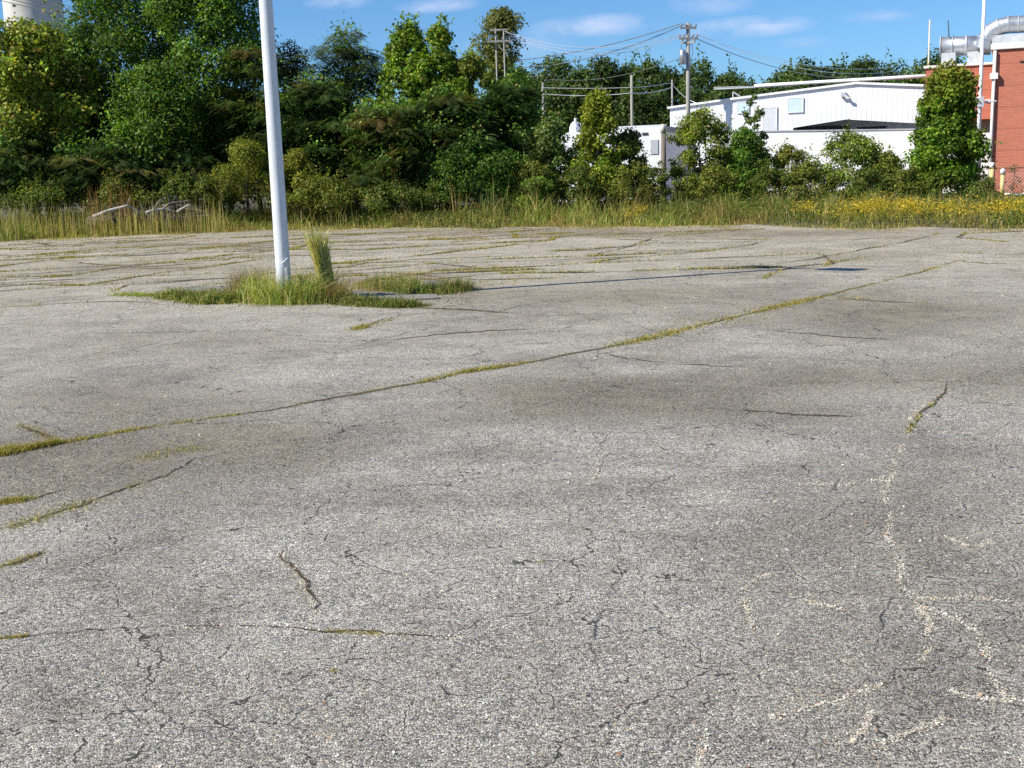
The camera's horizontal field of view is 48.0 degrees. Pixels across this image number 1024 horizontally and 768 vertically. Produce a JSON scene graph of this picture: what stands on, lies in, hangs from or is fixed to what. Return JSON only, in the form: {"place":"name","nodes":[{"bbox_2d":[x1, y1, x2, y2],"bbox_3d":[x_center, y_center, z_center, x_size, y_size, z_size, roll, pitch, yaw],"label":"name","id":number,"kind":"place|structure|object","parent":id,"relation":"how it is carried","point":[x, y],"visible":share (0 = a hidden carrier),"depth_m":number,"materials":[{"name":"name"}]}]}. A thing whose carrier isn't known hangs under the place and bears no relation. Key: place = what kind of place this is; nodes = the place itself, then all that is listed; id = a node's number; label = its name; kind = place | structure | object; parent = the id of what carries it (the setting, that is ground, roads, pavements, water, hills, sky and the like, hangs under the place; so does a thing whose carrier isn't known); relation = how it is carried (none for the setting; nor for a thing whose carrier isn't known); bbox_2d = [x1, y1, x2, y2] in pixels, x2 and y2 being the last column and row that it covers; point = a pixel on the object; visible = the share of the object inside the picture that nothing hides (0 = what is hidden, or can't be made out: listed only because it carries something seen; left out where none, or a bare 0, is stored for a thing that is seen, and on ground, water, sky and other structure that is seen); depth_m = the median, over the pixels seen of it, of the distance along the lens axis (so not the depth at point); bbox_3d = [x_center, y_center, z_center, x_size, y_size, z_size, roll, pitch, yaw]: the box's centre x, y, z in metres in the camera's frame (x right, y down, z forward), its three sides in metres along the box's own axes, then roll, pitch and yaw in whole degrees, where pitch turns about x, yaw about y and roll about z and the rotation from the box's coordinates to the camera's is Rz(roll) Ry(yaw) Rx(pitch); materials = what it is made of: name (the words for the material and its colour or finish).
{"place":"outdoors","nodes":[
{"label":"outdoors","id":0,"kind":"place"},
{"bbox_2d":[2,0,65,203],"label":"concrete tower","id":1,"kind":"structure","parent":0,"point":[25,12],"depth_m":122.06,"materials":[{"name":"white concrete"}]},
{"bbox_2d":[0,224,1023,767],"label":"pavement","id":2,"kind":"structure","parent":0,"point":[202,536],"depth_m":5.62,"materials":[{"name":"grey asphalt"}]},
{"bbox_2d":[142,282,246,305],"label":"grass clump","id":3,"kind":"object","parent":2,"relation":"on","point":[211,296],"visible":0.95,"depth_m":15.76,"materials":[{"name":"green plant"}]},
{"bbox_2d":[199,257,275,293],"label":"dead weed clump","id":4,"kind":"object","parent":2,"relation":"on","point":[237,283],"visible":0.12,"depth_m":16.47,"materials":[{"name":"beige plant"}]},
{"bbox_2d":[259,0,290,294],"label":"lamp pole","id":5,"kind":"object","parent":2,"relation":"on","point":[278,201],"visible":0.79,"depth_m":15.00,"materials":[{"name":"metal"}]},
{"bbox_2d":[216,258,347,306],"bbox_3d":[-3.087,-1.394,15.504,2.097,0.594,1.796,-2,10,0],"label":"grass clump","id":6,"kind":"object","parent":2,"relation":"on","point":[301,293],"visible":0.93,"depth_m":15.26,"materials":[{"name":"green plant"}]},
{"bbox_2d":[300,227,334,290],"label":"tall grass clump","id":7,"kind":"object","parent":2,"relation":"on","point":[320,252],"visible":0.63,"depth_m":15.64,"materials":[{"name":"green plant"}]},
{"bbox_2d":[291,263,365,303],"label":"dead weed clump","id":8,"kind":"object","parent":2,"relation":"on","point":[334,289],"visible":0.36,"depth_m":15.40,"materials":[{"name":"beige plant"}]},
{"bbox_2d":[319,289,438,308],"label":"grass clump","id":9,"kind":"object","parent":2,"relation":"on","point":[380,301],"visible":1,"depth_m":14.72,"materials":[{"name":"green plant"}]},
{"bbox_2d":[351,271,456,294],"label":"grass clump","id":10,"kind":"object","parent":2,"relation":"on","point":[414,286],"visible":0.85,"depth_m":16.54,"materials":[{"name":"green plant"}]},
{"bbox_2d":[427,270,481,294],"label":"grass clump","id":11,"kind":"object","parent":2,"relation":"on","point":[455,287],"visible":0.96,"depth_m":16.20,"materials":[{"name":"green plant"}]},
{"bbox_2d":[1,265,1008,767],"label":"crack hairlines","id":12,"kind":"object","parent":2,"relation":"on","point":[617,561],"visible":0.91,"depth_m":4.13,"materials":[{"name":"black asphalt"}]},
{"bbox_2d":[0,228,1011,638],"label":"crack dirt lines","id":13,"kind":"object","parent":2,"relation":"on","point":[292,566],"visible":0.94,"depth_m":17.86,"materials":[{"name":"brown soil"}]},
{"bbox_2d":[0,222,1023,672],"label":"crack grass","id":14,"kind":"structure","parent":2,"relation":"on","point":[10,450],"depth_m":19.88,"materials":[{"name":"green plant"}]},
{"bbox_2d":[13,222,1022,767],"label":"leaf litter","id":15,"kind":"object","parent":2,"relation":"on","point":[541,522],"visible":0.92,"depth_m":5.38,"materials":[{"name":"brown plant"}]},
{"bbox_2d":[178,291,1023,767],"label":"pale grit","id":16,"kind":"object","parent":2,"relation":"on","point":[870,713],"visible":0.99,"depth_m":4.12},
{"bbox_2d":[0,182,1023,241],"bbox_3d":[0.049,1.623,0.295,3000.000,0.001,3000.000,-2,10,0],"label":"ground","id":17,"kind":"structure","parent":0,"point":[821,224],"depth_m":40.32,"materials":[{"name":"green plant"}]},
{"bbox_2d":[0,163,98,224],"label":"bush","id":18,"kind":"object","parent":17,"relation":"on","point":[14,199],"visible":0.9,"depth_m":41.08,"materials":[{"name":"green plant"}]},
{"bbox_2d":[0,114,110,225],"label":"silk tree","id":19,"kind":"object","parent":17,"relation":"on","point":[7,157],"visible":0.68,"depth_m":41.93,"materials":[{"name":"green plant"}]},
{"bbox_2d":[0,0,116,216],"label":"broadleaf tree","id":20,"kind":"object","parent":17,"relation":"on","point":[26,59],"visible":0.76,"depth_m":43.08,"materials":[{"name":"green plant"}]},
{"bbox_2d":[78,181,138,233],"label":"dry stems","id":21,"kind":"object","parent":17,"relation":"on","point":[123,203],"visible":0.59,"depth_m":39.91,"materials":[{"name":"beige plant"}]},
{"bbox_2d":[26,124,191,224],"bbox_3d":[-14.727,-7.681,42.758,5.963,4.073,5.019,4,12,30],"label":"silk tree","id":22,"kind":"object","parent":17,"relation":"on","point":[117,155],"visible":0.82,"depth_m":42.18,"materials":[{"name":"green plant"}]},
{"bbox_2d":[0,195,228,238],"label":"straw stems","id":23,"kind":"object","parent":17,"relation":"on","point":[212,226],"visible":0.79,"depth_m":38.08,"materials":[{"name":"beige plant"}]},
{"bbox_2d":[46,0,188,178],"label":"broadleaf tree","id":24,"kind":"object","parent":17,"relation":"on","point":[107,43],"visible":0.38,"depth_m":45.47,"materials":[{"name":"green plant"}]},
{"bbox_2d":[83,168,163,213],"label":"bush","id":25,"kind":"object","parent":17,"relation":"on","point":[138,193],"visible":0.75,"depth_m":41.19,"materials":[{"name":"green plant"}]},
{"bbox_2d":[91,193,212,227],"bbox_3d":[-12.527,-5.933,39.925,4.532,1.346,2.191,-2,10,0],"label":"brush pile","id":26,"kind":"object","parent":17,"relation":"on","point":[168,214],"visible":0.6,"depth_m":39.78,"materials":[{"name":"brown wood"}]},
{"bbox_2d":[97,55,212,213],"bbox_3d":[-13.702,-9.264,44.409,4.257,6.545,4.913,-2,10,0],"label":"broadleaf tree","id":27,"kind":"object","parent":17,"relation":"on","point":[156,84],"visible":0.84,"depth_m":43.31,"materials":[{"name":"green plant"}]},
{"bbox_2d":[123,131,234,225],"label":"silk tree","id":28,"kind":"object","parent":17,"relation":"on","point":[182,160],"visible":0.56,"depth_m":43.25,"materials":[{"name":"green plant"}]},
{"bbox_2d":[158,165,207,223],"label":"bush","id":29,"kind":"object","parent":17,"relation":"on","point":[176,184],"visible":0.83,"depth_m":41.21,"materials":[{"name":"green plant"}]},
{"bbox_2d":[111,0,279,212],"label":"broadleaf tree","id":30,"kind":"object","parent":17,"relation":"on","point":[216,22],"visible":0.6,"depth_m":45.21,"materials":[{"name":"green plant"}]},
{"bbox_2d":[179,170,241,218],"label":"bush","id":31,"kind":"object","parent":17,"relation":"on","point":[211,185],"visible":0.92,"depth_m":41.28,"materials":[{"name":"green plant"}]},
{"bbox_2d":[189,82,269,213],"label":"broadleaf tree","id":32,"kind":"object","parent":17,"relation":"on","point":[262,181],"visible":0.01,"depth_m":51.69,"materials":[{"name":"green plant"}]},
{"bbox_2d":[207,136,295,219],"bbox_3d":[-9.698,-7.386,42.257,2.947,3.374,3.533,1,11,13],"label":"bush","id":33,"kind":"object","parent":17,"relation":"on","point":[249,151],"visible":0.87,"depth_m":41.80,"materials":[{"name":"green plant"}]},
{"bbox_2d":[191,22,321,218],"bbox_3d":[-10.162,-10.187,45.247,4.347,7.844,4.996,8,14,42],"label":"silk tree","id":34,"kind":"object","parent":17,"relation":"on","point":[249,55],"visible":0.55,"depth_m":44.61,"materials":[{"name":"green plant"}]},
{"bbox_2d":[258,39,324,214],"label":"broadleaf tree","id":35,"kind":"object","parent":17,"relation":"on","point":[292,62],"visible":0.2,"depth_m":47.04,"materials":[{"name":"green plant"}]},
{"bbox_2d":[268,147,324,221],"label":"bush","id":36,"kind":"object","parent":17,"relation":"on","point":[296,158],"visible":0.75,"depth_m":42.05,"materials":[{"name":"green plant"}]},
{"bbox_2d":[223,59,378,210],"bbox_3d":[-8.119,-9.451,44.926,6.260,6.396,6.230,-2,10,0],"label":"silk tree","id":37,"kind":"object","parent":17,"relation":"on","point":[314,93],"visible":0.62,"depth_m":44.23,"materials":[{"name":"green plant"}]},
{"bbox_2d":[266,163,378,216],"bbox_3d":[-6.629,-6.839,41.690,3.436,2.322,3.702,6,13,36],"label":"bush","id":38,"kind":"object","parent":17,"relation":"on","point":[319,184],"visible":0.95,"depth_m":41.18,"materials":[{"name":"green plant"}]},
{"bbox_2d":[287,11,389,209],"bbox_3d":[-6.736,-10.987,47.542,4.880,8.394,4.801,-2,10,0],"label":"silk tree","id":39,"kind":"object","parent":17,"relation":"on","point":[349,53],"visible":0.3,"depth_m":46.38,"materials":[{"name":"green plant"}]},
{"bbox_2d":[317,85,473,218],"bbox_3d":[-4.486,-8.709,43.824,5.524,5.124,6.031,-9,13,-34],"label":"silk tree","id":40,"kind":"object","parent":17,"relation":"on","point":[380,122],"visible":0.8,"depth_m":42.64,"materials":[{"name":"green plant"}]},
{"bbox_2d":[361,11,433,214],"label":"gum tree","id":41,"kind":"object","parent":17,"relation":"on","point":[398,53],"visible":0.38,"depth_m":45.01,"materials":[{"name":"green plant"}]},
{"bbox_2d":[358,166,440,215],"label":"bush","id":42,"kind":"object","parent":17,"relation":"on","point":[397,195],"visible":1,"depth_m":41.20,"materials":[{"name":"green plant"}]},
{"bbox_2d":[404,12,477,210],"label":"gum tree","id":43,"kind":"object","parent":17,"relation":"on","point":[442,59],"visible":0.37,"depth_m":44.52,"materials":[{"name":"green plant"}]},
{"bbox_2d":[387,74,521,215],"bbox_3d":[-2.199,-8.932,43.605,5.545,5.482,5.534,-2,10,0],"label":"silk tree","id":44,"kind":"object","parent":17,"relation":"on","point":[444,103],"visible":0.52,"depth_m":42.92,"materials":[{"name":"green plant"}]},
{"bbox_2d":[444,42,522,144],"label":"gum tree","id":45,"kind":"object","parent":17,"relation":"on","point":[472,64],"visible":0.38,"depth_m":44.40,"materials":[{"name":"green plant"}]},
{"bbox_2d":[410,133,558,218],"bbox_3d":[-1.284,-7.702,43.017,4.782,3.261,5.125,-9,13,-35],"label":"bush","id":46,"kind":"object","parent":17,"relation":"on","point":[498,173],"visible":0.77,"depth_m":41.84,"materials":[{"name":"green plant"}]},
{"bbox_2d":[468,5,528,82],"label":"pine tree","id":47,"kind":"object","parent":17,"relation":"on","point":[502,18],"visible":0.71,"depth_m":87.94,"materials":[{"name":"green plant"}]},
{"bbox_2d":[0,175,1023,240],"bbox_3d":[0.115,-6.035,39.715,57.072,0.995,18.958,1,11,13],"label":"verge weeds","id":48,"kind":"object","parent":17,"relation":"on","point":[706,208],"visible":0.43,"depth_m":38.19,"materials":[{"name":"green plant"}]},
{"bbox_2d":[452,63,571,210],"bbox_3d":[-0.013,-9.432,44.681,4.902,5.968,4.522,2,11,21],"label":"silk tree","id":49,"kind":"object","parent":17,"relation":"on","point":[530,116],"visible":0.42,"depth_m":43.82,"materials":[{"name":"green plant"}]},
{"bbox_2d":[0,219,1023,242],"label":"verge fringe","id":50,"kind":"object","parent":17,"relation":"on","point":[368,228],"visible":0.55,"depth_m":35.23,"materials":[{"name":"green plant"}]},
{"bbox_2d":[485,64,550,204],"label":"broadleaf tree","id":51,"kind":"object","parent":17,"relation":"on","point":[525,78],"visible":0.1,"depth_m":54.06,"materials":[{"name":"green plant"}]},
{"bbox_2d":[498,151,562,209],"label":"bush","id":52,"kind":"object","parent":17,"relation":"on","point":[534,169],"visible":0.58,"depth_m":41.78,"materials":[{"name":"green plant"}]},
{"bbox_2d":[510,176,561,208],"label":"bush","id":53,"kind":"object","parent":17,"relation":"on","point":[538,183],"visible":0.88,"depth_m":41.10,"materials":[{"name":"green plant"}]},
{"bbox_2d":[515,110,577,201],"bbox_3d":[1.417,-8.335,43.813,2.524,4.019,2.565,1,11,14],"label":"bush","id":54,"kind":"object","parent":17,"relation":"on","point":[549,133],"visible":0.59,"depth_m":43.20,"materials":[{"name":"green plant"}]},
{"bbox_2d":[520,53,573,110],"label":"woodland tree","id":55,"kind":"object","parent":17,"relation":"on","point":[551,71],"visible":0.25,"depth_m":112.20,"materials":[{"name":"green plant"}]},
{"bbox_2d":[537,84,582,132],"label":"woodland tree","id":56,"kind":"object","parent":17,"relation":"on","point":[559,107],"visible":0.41,"depth_m":100.40,"materials":[{"name":"green plant"}]},
{"bbox_2d":[548,156,603,210],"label":"bush","id":57,"kind":"object","parent":17,"relation":"on","point":[580,175],"visible":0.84,"depth_m":41.69,"materials":[{"name":"green plant"}]},
{"bbox_2d":[553,56,603,125],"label":"woodland tree","id":58,"kind":"object","parent":17,"relation":"on","point":[583,76],"visible":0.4,"depth_m":110.68,"materials":[{"name":"green plant"}]},
{"bbox_2d":[557,83,637,203],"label":"gum tree","id":59,"kind":"object","parent":17,"relation":"on","point":[592,148],"visible":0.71,"depth_m":42.65,"materials":[{"name":"green plant"}]},
{"bbox_2d":[588,52,623,105],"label":"woodland tree","id":60,"kind":"object","parent":17,"relation":"on","point":[604,67],"visible":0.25,"depth_m":113.75,"materials":[{"name":"green plant"}]},
{"bbox_2d":[601,49,642,125],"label":"woodland tree","id":61,"kind":"object","parent":17,"relation":"on","point":[627,69],"visible":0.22,"depth_m":114.61,"materials":[{"name":"green plant"}]},
{"bbox_2d":[588,162,657,211],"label":"bush","id":62,"kind":"object","parent":17,"relation":"on","point":[615,186],"visible":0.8,"depth_m":41.80,"materials":[{"name":"green plant"}]},
{"bbox_2d":[605,124,658,205],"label":"bush","id":63,"kind":"object","parent":17,"relation":"on","point":[632,144],"visible":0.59,"depth_m":43.09,"materials":[{"name":"green plant"}]},
{"bbox_2d":[611,86,657,125],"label":"woodland tree","id":64,"kind":"object","parent":17,"relation":"on","point":[622,108],"visible":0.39,"depth_m":100.54,"materials":[{"name":"green plant"}]},
{"bbox_2d":[617,45,676,124],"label":"woodland tree","id":65,"kind":"object","parent":17,"relation":"on","point":[650,77],"visible":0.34,"depth_m":112.12,"materials":[{"name":"green plant"}]},
{"bbox_2d":[642,86,675,125],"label":"woodland tree","id":66,"kind":"object","parent":17,"relation":"on","point":[660,102],"visible":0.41,"depth_m":100.69,"materials":[{"name":"green plant"}]},
{"bbox_2d":[642,56,685,105],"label":"woodland tree","id":67,"kind":"object","parent":17,"relation":"on","point":[674,76],"visible":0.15,"depth_m":114.73,"materials":[{"name":"green plant"}]},
{"bbox_2d":[643,160,690,208],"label":"bush","id":68,"kind":"object","parent":17,"relation":"on","point":[662,179],"visible":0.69,"depth_m":41.86,"materials":[{"name":"green plant"}]},
{"bbox_2d":[679,23,697,123],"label":"utility pole","id":69,"kind":"object","parent":17,"relation":"on","point":[684,57],"visible":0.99,"depth_m":72.36,"materials":[{"name":"grey wood"}]},
{"bbox_2d":[673,42,736,105],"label":"woodland tree","id":70,"kind":"object","parent":17,"relation":"on","point":[702,79],"visible":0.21,"depth_m":112.27,"materials":[{"name":"green plant"}]},
{"bbox_2d":[664,97,746,203],"bbox_3d":[7.524,-8.778,44.192,3.275,4.391,3.208,-2,10,0],"label":"bush","id":71,"kind":"object","parent":17,"relation":"on","point":[694,131],"visible":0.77,"depth_m":43.74,"materials":[{"name":"green plant"}]},
{"bbox_2d":[683,155,743,207],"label":"bush","id":72,"kind":"object","parent":17,"relation":"on","point":[715,175],"visible":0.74,"depth_m":41.80,"materials":[{"name":"green plant"}]},
{"bbox_2d":[704,82,740,100],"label":"woodland tree","id":73,"kind":"object","parent":17,"relation":"on","point":[716,94],"visible":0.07,"depth_m":100.46,"materials":[{"name":"green plant"}]},
{"bbox_2d":[705,127,784,203],"bbox_3d":[8.896,-8.150,43.818,3.174,3.222,3.013,-2,10,0],"label":"bush","id":74,"kind":"object","parent":17,"relation":"on","point":[746,149],"visible":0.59,"depth_m":43.22,"materials":[{"name":"green plant"}]},
{"bbox_2d":[725,72,779,96],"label":"woodland tree","id":75,"kind":"object","parent":17,"relation":"on","point":[765,90],"visible":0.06,"depth_m":109.31,"materials":[{"name":"green plant"}]},
{"bbox_2d":[738,93,768,189],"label":"gum tree","id":76,"kind":"object","parent":17,"relation":"on","point":[758,114],"visible":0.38,"depth_m":44.00,"materials":[{"name":"green plant"}]},
{"bbox_2d":[738,158,793,210],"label":"bush","id":77,"kind":"object","parent":17,"relation":"on","point":[764,179],"visible":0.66,"depth_m":41.87,"materials":[{"name":"green plant"}]},
{"bbox_2d":[667,82,924,150],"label":"ribbed white building","id":78,"kind":"structure","parent":17,"relation":"on","point":[866,105],"depth_m":72.27,"materials":[{"name":"metal"}]},
{"bbox_2d":[762,107,776,130],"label":"door","id":79,"kind":"structure","parent":78,"relation":"in","point":[769,121],"depth_m":73.25,"materials":[{"name":"white paint"}]},
{"bbox_2d":[771,138,821,201],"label":"bush","id":80,"kind":"object","parent":17,"relation":"on","point":[785,155],"visible":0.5,"depth_m":43.47,"materials":[{"name":"green plant"}]},
{"bbox_2d":[770,152,833,206],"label":"bush","id":81,"kind":"object","parent":17,"relation":"on","point":[808,169],"visible":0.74,"depth_m":41.78,"materials":[{"name":"green plant"}]},
{"bbox_2d":[773,56,832,91],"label":"woodland tree","id":82,"kind":"object","parent":17,"relation":"on","point":[806,67],"visible":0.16,"depth_m":109.92,"materials":[{"name":"green plant"}]},
{"bbox_2d":[693,128,914,192],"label":"white dock wall","id":83,"kind":"structure","parent":17,"relation":"on","point":[897,139],"depth_m":70.75,"materials":[{"name":"white paint"}]},
{"bbox_2d":[608,191,1023,221],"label":"goldenrod flowers","id":84,"kind":"object","parent":17,"relation":"on","point":[895,204],"visible":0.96,"depth_m":30.47,"materials":[{"name":"yellow plant"}]},
{"bbox_2d":[814,52,871,85],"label":"woodland tree","id":85,"kind":"object","parent":17,"relation":"on","point":[836,72],"visible":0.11,"depth_m":110.77,"materials":[{"name":"green plant"}]},
{"bbox_2d":[802,118,895,203],"bbox_3d":[12.747,-8.444,44.217,3.972,3.422,3.449,-2,10,0],"label":"bush","id":86,"kind":"object","parent":17,"relation":"on","point":[863,151],"visible":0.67,"depth_m":43.77,"materials":[{"name":"green plant"}]},
{"bbox_2d":[834,159,905,204],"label":"bush","id":87,"kind":"object","parent":17,"relation":"on","point":[868,179],"visible":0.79,"depth_m":41.98,"materials":[{"name":"green plant"}]},
{"bbox_2d":[847,53,901,82],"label":"woodland tree","id":88,"kind":"object","parent":17,"relation":"on","point":[866,67],"visible":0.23,"depth_m":114.28,"materials":[{"name":"green plant"}]},
{"bbox_2d":[859,142,906,197],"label":"bush","id":89,"kind":"object","parent":17,"relation":"on","point":[892,161],"visible":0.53,"depth_m":43.51,"materials":[{"name":"green plant"}]},
{"bbox_2d":[887,162,938,200],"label":"bush","id":90,"kind":"object","parent":17,"relation":"on","point":[906,175],"visible":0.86,"depth_m":41.88,"materials":[{"name":"green plant"}]},
{"bbox_2d":[899,44,940,83],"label":"woodland tree","id":91,"kind":"object","parent":17,"relation":"on","point":[918,70],"visible":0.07,"depth_m":111.01,"materials":[{"name":"green plant"}]},
{"bbox_2d":[903,56,1007,201],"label":"gum tree","id":92,"kind":"object","parent":17,"relation":"on","point":[946,105],"visible":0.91,"depth_m":43.83,"materials":[{"name":"green plant"}]},
{"bbox_2d":[965,174,1004,201],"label":"bush","id":93,"kind":"object","parent":17,"relation":"on","point":[987,180],"visible":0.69,"depth_m":41.91,"materials":[{"name":"green plant"}]},
{"bbox_2d":[976,0,996,180],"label":"white mast","id":94,"kind":"object","parent":17,"relation":"on","point":[981,99],"visible":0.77,"depth_m":52.34,"materials":[{"name":"metal"}]},
{"bbox_2d":[0,0,1023,138],"label":"sky","id":95,"kind":"structure","parent":0,"point":[784,30],"materials":[{"name":"blue"}]},
{"bbox_2d":[556,124,691,201],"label":"white building","id":96,"kind":"structure","parent":0,"point":[651,136],"depth_m":64.21,"materials":[{"name":"metal"}]},
{"bbox_2d":[924,42,1023,192],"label":"brick building","id":97,"kind":"structure","parent":0,"point":[1002,118],"depth_m":54.59,"materials":[{"name":"brick"}]},
{"bbox_2d":[714,74,925,89],"bbox_3d":[17.169,-17.010,64.950,12.570,0.352,0.392,6,13,36],"label":"overhead pipe","id":98,"kind":"object","parent":97,"relation":"attached to","point":[783,84],"visible":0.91,"depth_m":64.64,"materials":[{"name":"white metal"}]},
{"bbox_2d":[939,15,1023,64],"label":"roof duct","id":99,"kind":"object","parent":97,"relation":"on","point":[953,47],"visible":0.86,"depth_m":58.10,"materials":[{"name":"metal"}]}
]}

